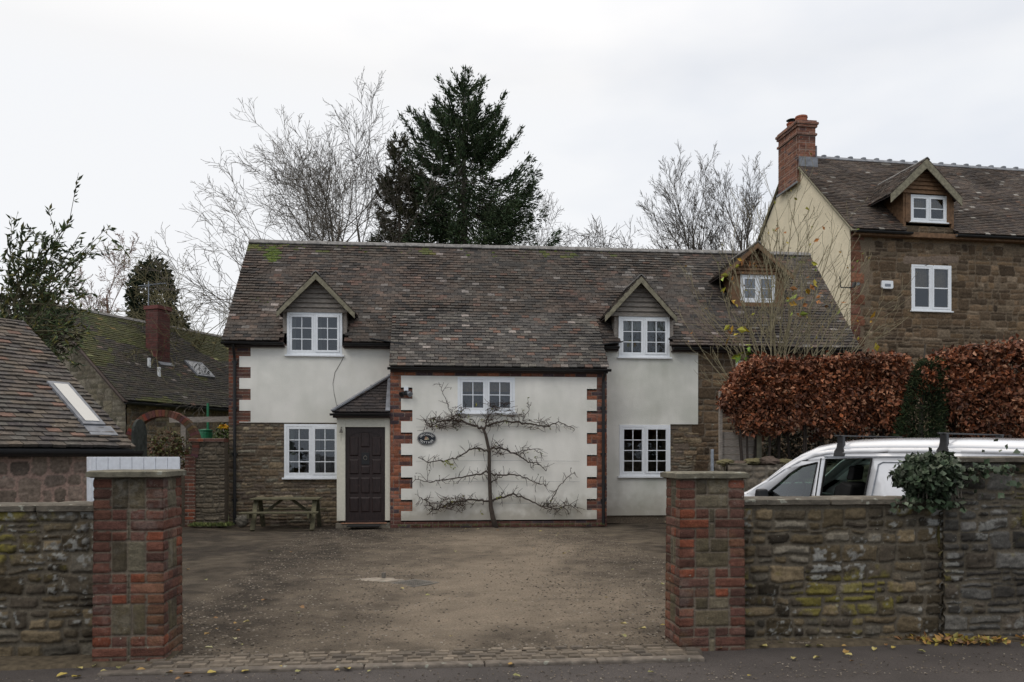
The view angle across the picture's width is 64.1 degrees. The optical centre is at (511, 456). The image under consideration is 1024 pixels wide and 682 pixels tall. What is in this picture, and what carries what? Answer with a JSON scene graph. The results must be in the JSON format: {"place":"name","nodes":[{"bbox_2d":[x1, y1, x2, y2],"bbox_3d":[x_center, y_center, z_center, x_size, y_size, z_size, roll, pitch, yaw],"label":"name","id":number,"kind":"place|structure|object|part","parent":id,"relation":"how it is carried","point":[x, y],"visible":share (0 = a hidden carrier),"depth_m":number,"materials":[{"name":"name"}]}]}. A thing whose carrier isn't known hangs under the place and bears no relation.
{"place":"outdoors","nodes":[
{"label":"outdoors","id":0,"kind":"place"},
{"bbox_2d":[0,642,1023,681],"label":"road","id":1,"kind":"structure","parent":0,"point":[768,658],"depth_m":5.45,"materials":[{"name":"grey asphalt"}]},
{"bbox_2d":[97,655,704,676],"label":"kerb","id":2,"kind":"structure","parent":1,"relation":"on","point":[515,662],"depth_m":5.53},
{"bbox_2d":[119,643,702,669],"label":"threshold setts","id":3,"kind":"structure","parent":1,"relation":"on","point":[323,657],"depth_m":5.75,"materials":[{"name":"grey stone"}]},
{"bbox_2d":[0,652,1022,681],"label":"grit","id":4,"kind":"object","parent":1,"relation":"on","point":[661,676],"visible":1,"depth_m":5.40,"materials":[{"name":"grey gravel"}]},
{"bbox_2d":[0,635,1023,670],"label":"soil","id":5,"kind":"structure","parent":0,"point":[13,662],"depth_m":5.74,"materials":[{"name":"brown soil"}]},
{"bbox_2d":[894,631,1023,646],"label":"leaf litter","id":6,"kind":"object","parent":5,"relation":"on","point":[948,638],"visible":0.98,"depth_m":6.22,"materials":[{"name":"plant"}]},
{"bbox_2d":[0,0,1023,334],"label":"sky","id":7,"kind":"structure","parent":0,"point":[130,97],"materials":[{"name":"white"}]},
{"bbox_2d":[175,523,1017,656],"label":"gravel yard","id":8,"kind":"structure","parent":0,"point":[215,556],"depth_m":8.80,"materials":[{"name":"brown gravel"}]},
{"bbox_2d":[0,501,93,655],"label":"stone wall","id":9,"kind":"structure","parent":8,"relation":"on","point":[46,578],"depth_m":5.73,"materials":[{"name":"beige stone"}]},
{"bbox_2d":[87,457,179,500],"bbox_3d":[-4.330,0.714,9.350,1.083,1.412,0.157,0,0,-3],"label":"white screen","id":10,"kind":"object","parent":8,"relation":"on","point":[102,463],"visible":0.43,"depth_m":9.27,"materials":[{"name":"paint"}]},
{"bbox_2d":[85,469,186,661],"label":"gate pillar","id":11,"kind":"structure","parent":8,"relation":"on","point":[137,571],"depth_m":5.63,"materials":[{"name":"red brick"}]},
{"bbox_2d":[131,419,146,456],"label":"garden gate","id":12,"kind":"structure","parent":8,"relation":"on","point":[139,435],"depth_m":16.08,"materials":[{"name":"grey wood"}]},
{"bbox_2d":[185,438,228,527],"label":"garden wall","id":13,"kind":"structure","parent":8,"relation":"on","point":[206,488],"depth_m":16.58,"materials":[{"name":"stone"}]},
{"bbox_2d":[189,521,234,527],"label":"weeds","id":14,"kind":"object","parent":8,"relation":"on","point":[227,523],"visible":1,"depth_m":16.43,"materials":[{"name":"green plant"}]},
{"bbox_2d":[235,515,248,527],"bbox_3d":[-5.514,1.337,16.700,0.274,0.256,0.190,0,0,-41],"label":"stone","id":15,"kind":"object","parent":8,"relation":"on","point":[242,521],"visible":0.96,"depth_m":16.63,"materials":[{"name":"grey stone"}]},
{"bbox_2d":[239,497,326,530],"bbox_3d":[-4.497,1.126,16.167,1.460,0.612,1.321,0,0,-5],"label":"picnic table","id":16,"kind":"object","parent":8,"relation":"on","point":[314,512],"visible":1,"depth_m":15.92,"materials":[{"name":"brown wood"}]},
{"bbox_2d":[347,524,380,526],"bbox_3d":[-2.933,1.375,16.209,0.640,0.020,0.400,0,0,-5],"label":"doormat","id":17,"kind":"object","parent":8,"relation":"on","point":[364,525],"visible":1,"depth_m":16.11,"materials":[{"name":"rubber"}]},
{"bbox_2d":[352,577,403,581],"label":"concrete slab","id":18,"kind":"structure","parent":8,"relation":"on","point":[381,579],"depth_m":9.32,"materials":[{"name":"beige concrete"}]},
{"bbox_2d":[392,579,439,586],"bbox_3d":[-1.090,1.430,9.148,0.400,0.037,0.400,0,0,40],"label":"manhole cover","id":19,"kind":"object","parent":8,"relation":"on","point":[415,582],"visible":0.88,"depth_m":9.14,"materials":[{"name":"metal"}]},
{"bbox_2d":[411,382,584,527],"bbox_3d":[-0.262,0.040,16.520,3.532,3.058,0.418,0,0,-5],"label":"espalier tree","id":20,"kind":"object","parent":8,"relation":"on","point":[490,500],"visible":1,"depth_m":16.49,"materials":[{"name":"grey plant"}]},
{"bbox_2d":[398,522,604,527],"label":"weeds","id":21,"kind":"object","parent":8,"relation":"on","point":[583,524],"visible":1,"depth_m":16.57,"materials":[{"name":"green plant"}]},
{"bbox_2d":[220,239,861,528],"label":"cottage","id":22,"kind":"structure","parent":8,"relation":"on","point":[324,341],"depth_m":17.26,"materials":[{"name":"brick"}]},
{"bbox_2d":[282,424,336,478],"bbox_3d":[-4.181,-0.094,17.122,1.221,1.151,0.185,0,0,-5],"label":"window","id":23,"kind":"structure","parent":22,"relation":"in","point":[314,450],"depth_m":17.08,"materials":[{"name":"plastic"}]},
{"bbox_2d":[285,312,343,356],"bbox_3d":[-4.125,-2.544,17.122,1.214,0.928,0.185,0,0,-5],"label":"window","id":24,"kind":"structure","parent":22,"relation":"in","point":[316,328],"depth_m":17.08,"materials":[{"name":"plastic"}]},
{"bbox_2d":[346,427,384,522],"bbox_3d":[-2.962,0.383,16.521,0.790,1.937,0.082,0,0,-5],"label":"front door","id":25,"kind":"structure","parent":22,"relation":"in","point":[365,446],"depth_m":16.51,"materials":[{"name":"brown wood"}]},
{"bbox_2d":[399,387,412,396],"bbox_3d":[-2.127,-1.293,16.404,0.278,0.220,0.188,0,0,-5],"label":"security light","id":26,"kind":"object","parent":22,"relation":"attached to","point":[405,392],"visible":1,"depth_m":16.36,"materials":[{"name":"plastic"}]},
{"bbox_2d":[417,432,435,444],"bbox_3d":[-1.721,-0.358,16.496,0.376,0.264,0.033,0,0,-5],"label":"house sign","id":27,"kind":"object","parent":22,"relation":"attached to","point":[426,438],"visible":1,"depth_m":16.48,"materials":[{"name":"black metal"}]},
{"bbox_2d":[456,377,514,414],"bbox_3d":[-0.523,-1.228,16.661,1.247,0.759,0.185,0,0,-5],"label":"window","id":28,"kind":"structure","parent":22,"relation":"in","point":[486,385],"depth_m":16.63,"materials":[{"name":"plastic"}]},
{"bbox_2d":[618,425,669,477],"bbox_3d":[2.882,-0.106,17.727,1.205,1.147,0.120,0,0,-5],"label":"window","id":29,"kind":"structure","parent":22,"relation":"in","point":[644,473],"depth_m":17.71,"materials":[{"name":"plastic"}]},
{"bbox_2d":[617,316,671,358],"bbox_3d":[2.861,-2.569,17.757,1.205,0.915,0.185,0,0,-5],"label":"window","id":30,"kind":"structure","parent":22,"relation":"in","point":[632,323],"depth_m":17.72,"materials":[{"name":"plastic"}]},
{"bbox_2d":[740,274,774,302],"bbox_3d":[5.655,-3.853,18.827,0.828,0.638,0.082,0,0,-5],"label":"window","id":31,"kind":"structure","parent":22,"relation":"in","point":[744,276],"depth_m":18.80,"materials":[{"name":"plastic"}]},
{"bbox_2d":[660,471,749,650],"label":"gate pillar","id":32,"kind":"structure","parent":8,"relation":"on","point":[705,582],"depth_m":6.03,"materials":[{"name":"red brick"}]},
{"bbox_2d":[710,449,713,470],"bbox_3d":[3.035,0.656,12.400,0.048,1.528,0.050,0,0,0],"label":"metal post","id":33,"kind":"object","parent":8,"relation":"on","point":[711,459],"visible":0.34,"depth_m":12.38,"materials":[{"name":"metal"}]},
{"bbox_2d":[707,461,747,490],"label":"retaining wall","id":34,"kind":"structure","parent":8,"relation":"on","point":[718,468],"depth_m":12.80,"materials":[{"name":"grey stone"}]},
{"bbox_2d":[716,459,733,466],"bbox_3d":[3.379,0.104,12.910,0.326,0.128,0.282,0,0,-29],"label":"coping stone","id":35,"kind":"object","parent":34,"relation":"on","point":[722,462],"visible":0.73,"depth_m":12.82,"materials":[{"name":"stone"}]},
{"bbox_2d":[744,458,759,464],"bbox_3d":[3.778,0.095,12.891,0.304,0.139,0.396,0,0,34],"label":"coping stone","id":36,"kind":"object","parent":34,"relation":"on","point":[752,461],"visible":0.58,"depth_m":12.76,"materials":[{"name":"stone"}]},
{"bbox_2d":[728,464,784,491],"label":"retaining wall","id":37,"kind":"structure","parent":8,"relation":"on","point":[759,474],"depth_m":12.65,"materials":[{"name":"grey stone"}]},
{"bbox_2d":[759,456,779,464],"bbox_3d":[4.044,0.090,12.906,0.365,0.191,0.376,0,0,17],"label":"coping stone","id":38,"kind":"object","parent":37,"relation":"on","point":[769,460],"visible":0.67,"depth_m":12.76,"materials":[{"name":"stone"}]},
{"bbox_2d":[779,459,791,463],"bbox_3d":[4.322,0.104,12.891,0.322,0.133,0.323,0,0,10],"label":"coping stone","id":39,"kind":"object","parent":37,"relation":"on","point":[784,461],"visible":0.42,"depth_m":12.77,"materials":[{"name":"stone"}]},
{"bbox_2d":[744,496,945,640],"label":"stone wall","id":40,"kind":"structure","parent":8,"relation":"on","point":[819,567],"depth_m":6.29,"materials":[{"name":"beige stone"}]},
{"bbox_2d":[744,432,1023,496],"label":"white van","id":41,"kind":"object","parent":8,"relation":"on","point":[843,467],"visible":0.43,"depth_m":9.70,"materials":[{"name":"paint"}]},
{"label":"door window","id":42,"kind":"part","parent":41,"relation":"part of","materials":[{"name":"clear glass"}]},
{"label":"door window","id":43,"kind":"part","parent":41,"relation":"part of","materials":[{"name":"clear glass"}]},
{"bbox_2d":[937,456,1023,636],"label":"stone wall","id":44,"kind":"structure","parent":8,"relation":"on","point":[982,560],"depth_m":6.38,"materials":[{"name":"grey stone"}]},
{"bbox_2d":[885,439,1023,513],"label":"ivy","id":45,"kind":"object","parent":44,"relation":"attached to","point":[929,476],"visible":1,"depth_m":6.22,"materials":[{"name":"green plant"}]},
{"label":"ground","id":46,"kind":"structure","parent":0,"visible":0},
{"bbox_2d":[0,286,86,370],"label":"evergreen bush","id":47,"kind":"object","parent":46,"relation":"on","point":[62,337],"visible":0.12,"depth_m":20.96,"materials":[{"name":"green plant"}]},
{"bbox_2d":[50,231,143,313],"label":"bare tree","id":48,"kind":"object","parent":46,"relation":"on","point":[89,297],"visible":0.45,"depth_m":49.50,"materials":[{"name":"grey plant"}]},
{"bbox_2d":[26,281,228,461],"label":"stone house","id":49,"kind":"structure","parent":46,"relation":"on","point":[204,368],"depth_m":26.28,"materials":[{"name":"tile"}]},
{"bbox_2d":[122,255,191,329],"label":"evergreen tree","id":50,"kind":"object","parent":46,"relation":"on","point":[131,303],"visible":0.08,"depth_m":47.43,"materials":[{"name":"green plant"}]},
{"bbox_2d":[89,238,233,378],"bbox_3d":[-11.190,-3.301,30.522,9.024,9.454,8.380,0,0,-45],"label":"willow shrub","id":51,"kind":"object","parent":46,"relation":"on","point":[171,315],"visible":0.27,"depth_m":29.37,"materials":[{"name":"brown plant"}]},
{"bbox_2d":[169,416,228,514],"bbox_3d":[-6.814,0.228,19.552,2.702,2.384,0.155,0,0,0],"label":"rail fence","id":52,"kind":"object","parent":46,"relation":"on","point":[223,419],"visible":0.25,"depth_m":19.48,"materials":[{"name":"metal"}]},
{"bbox_2d":[199,403,212,437],"bbox_3d":[-7.683,0.045,20.500,0.440,2.750,0.440,0,0,0],"label":"green post bin","id":53,"kind":"object","parent":46,"relation":"on","point":[206,433],"visible":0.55,"depth_m":20.38,"materials":[{"name":"plastic"}]},
{"bbox_2d":[212,422,228,453],"bbox_3d":[-6.320,0.330,17.904,0.573,2.180,0.451,0,0,0],"label":"flowering shrub","id":54,"kind":"object","parent":46,"relation":"on","point":[225,432],"visible":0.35,"depth_m":17.86,"materials":[{"name":"green plant"}]},
{"bbox_2d":[217,424,228,429],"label":"yellow flowers","id":55,"kind":"object","parent":54,"relation":"attached to","point":[221,426],"visible":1,"depth_m":17.58,"materials":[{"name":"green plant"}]},
{"bbox_2d":[175,98,427,270],"bbox_3d":[-6.758,-5.884,31.102,7.720,14.627,11.057,0,0,20],"label":"bare tree","id":56,"kind":"object","parent":46,"relation":"on","point":[322,217],"visible":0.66,"depth_m":29.09,"materials":[{"name":"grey plant"}]},
{"bbox_2d":[217,69,489,242],"bbox_3d":[-5.866,-5.789,28.945,9.722,14.430,6.420,0,0,-32],"label":"bare tree","id":57,"kind":"object","parent":46,"relation":"on","point":[366,173],"visible":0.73,"depth_m":28.49,"materials":[{"name":"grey plant"}]},
{"bbox_2d":[364,64,564,245],"bbox_3d":[-1.807,-7.073,32.904,10.434,16.989,10.105,0,0,43],"label":"conifer tree","id":58,"kind":"object","parent":46,"relation":"on","point":[477,146],"visible":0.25,"depth_m":31.89,"materials":[{"name":"green plant"}]},
{"bbox_2d":[475,188,575,246],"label":"bare tree","id":59,"kind":"object","parent":46,"relation":"on","point":[544,229],"visible":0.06,"depth_m":40.85,"materials":[{"name":"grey plant"}]},
{"bbox_2d":[533,225,626,247],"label":"bare tree","id":60,"kind":"object","parent":46,"relation":"on","point":[593,246],"visible":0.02,"depth_m":39.45,"materials":[{"name":"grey plant"}]},
{"bbox_2d":[562,198,708,249],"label":"bare tree","id":61,"kind":"object","parent":46,"relation":"on","point":[676,242],"visible":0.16,"depth_m":36.49,"materials":[{"name":"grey plant"}]},
{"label":"raised ground","id":62,"kind":"structure","parent":0,"visible":0},
{"bbox_2d":[635,143,740,250],"bbox_3d":[9.034,-7.072,39.745,7.179,16.989,5.131,0,0,-25],"label":"bare tree","id":63,"kind":"object","parent":62,"relation":"on","point":[668,196],"visible":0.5,"depth_m":39.46,"materials":[{"name":"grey plant"}]},
{"bbox_2d":[678,152,770,250],"bbox_3d":[10.319,-6.515,38.657,5.318,15.886,5.071,0,0,0],"label":"bare tree","id":64,"kind":"object","parent":62,"relation":"on","point":[749,221],"visible":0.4,"depth_m":38.40,"materials":[{"name":"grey plant"}]},
{"bbox_2d":[718,391,761,465],"bbox_3d":[3.784,-0.455,13.571,0.690,1.250,0.102,0,0,0],"label":"timber fence","id":65,"kind":"object","parent":62,"relation":"on","point":[728,442],"visible":0.66,"depth_m":13.60,"materials":[{"name":"grey wood"}]},
{"bbox_2d":[673,145,917,457],"bbox_3d":[5.001,-2.707,14.845,4.368,5.796,2.150,0,0,0],"label":"magnolia shrub","id":66,"kind":"object","parent":62,"relation":"on","point":[742,330],"visible":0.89,"depth_m":14.55,"materials":[{"name":"brown plant"}]},
{"bbox_2d":[715,348,915,460],"bbox_3d":[4.897,-0.805,13.373,3.044,1.916,1.061,0,0,0],"label":"beech hedge","id":67,"kind":"object","parent":62,"relation":"on","point":[785,388],"visible":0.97,"depth_m":13.04,"materials":[{"name":"brown plant"}]},
{"bbox_2d":[762,427,1006,459],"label":"undergrowth","id":68,"kind":"object","parent":62,"relation":"on","point":[799,440],"visible":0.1,"depth_m":13.92,"materials":[{"name":"brown plant"}]},
{"bbox_2d":[757,114,1023,438],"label":"stone house","id":69,"kind":"structure","parent":62,"relation":"on","point":[952,234],"depth_m":23.62,"materials":[{"name":"stone"}]},
{"bbox_2d":[839,276,859,287],"bbox_3d":[9.385,-4.849,22.797,0.510,0.336,0.327,0,0,-9],"label":"floodlight","id":70,"kind":"object","parent":69,"relation":"attached to","point":[853,285],"visible":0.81,"depth_m":22.71,"materials":[{"name":"black plastic"}]},
{"bbox_2d":[881,280,892,288],"bbox_3d":[10.597,-4.840,23.103,0.359,0.230,0.074,0,0,-9],"label":"alarm box","id":71,"kind":"object","parent":69,"relation":"attached to","point":[886,284],"visible":0.97,"depth_m":23.07,"materials":[{"name":"plastic"}]},
{"bbox_2d":[908,194,948,224],"bbox_3d":[11.888,-7.050,23.388,1.221,0.807,0.185,0,0,-9],"label":"window","id":72,"kind":"structure","parent":69,"relation":"in","point":[925,202],"depth_m":23.37,"materials":[{"name":"plastic"}]},
{"bbox_2d":[910,264,953,312],"bbox_3d":[11.980,-4.788,23.402,1.335,1.347,0.185,0,0,-9],"label":"window","id":73,"kind":"structure","parent":69,"relation":"in","point":[930,277],"depth_m":23.41,"materials":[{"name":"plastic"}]},
{"bbox_2d":[888,344,952,437],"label":"conifer","id":74,"kind":"object","parent":62,"relation":"on","point":[939,408],"visible":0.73,"depth_m":12.73,"materials":[{"name":"green plant"}]},
{"bbox_2d":[903,333,1023,437],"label":"beech hedge","id":75,"kind":"object","parent":62,"relation":"on","point":[984,370],"visible":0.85,"depth_m":12.79,"materials":[{"name":"brown plant"}]},
{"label":"side yard","id":76,"kind":"structure","parent":0,"visible":0},
{"bbox_2d":[0,173,130,371],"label":"laurel shrub","id":77,"kind":"object","parent":76,"relation":"on","point":[47,301],"visible":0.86,"depth_m":13.97,"materials":[{"name":"green plant"}]},
{"bbox_2d":[0,318,143,501],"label":"outbuilding","id":78,"kind":"structure","parent":76,"relation":"on","point":[58,426],"depth_m":10.08,"materials":[{"name":"tile"}]},
{"bbox_2d":[126,410,200,526],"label":"brick arch","id":79,"kind":"structure","parent":76,"relation":"on","point":[189,425],"depth_m":16.52,"materials":[{"name":"red brick"}]},
{"bbox_2d":[147,426,190,469],"bbox_3d":[-7.846,0.366,18.579,1.330,2.109,0.765,0,0,0],"label":"brown shrub","id":80,"kind":"object","parent":76,"relation":"on","point":[160,450],"visible":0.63,"depth_m":18.51,"materials":[{"name":"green plant"}]},
{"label":"lawn bank","id":81,"kind":"structure","parent":0,"visible":0},
{"bbox_2d":[92,148,348,416],"bbox_3d":[-7.813,-3.699,25.293,7.067,10.253,8.328,0,0,25],"label":"bare tree","id":82,"kind":"object","parent":81,"relation":"on","point":[204,298],"visible":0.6,"depth_m":23.92,"materials":[{"name":"grey plant"}]},
{"bbox_2d":[366,126,433,242],"bbox_3d":[-4.290,-5.497,30.933,3.484,13.837,3.722,0,0,0],"label":"conifer tree","id":83,"kind":"object","parent":81,"relation":"on","point":[403,140],"visible":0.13,"depth_m":30.73,"materials":[{"name":"green plant"}]}
]}

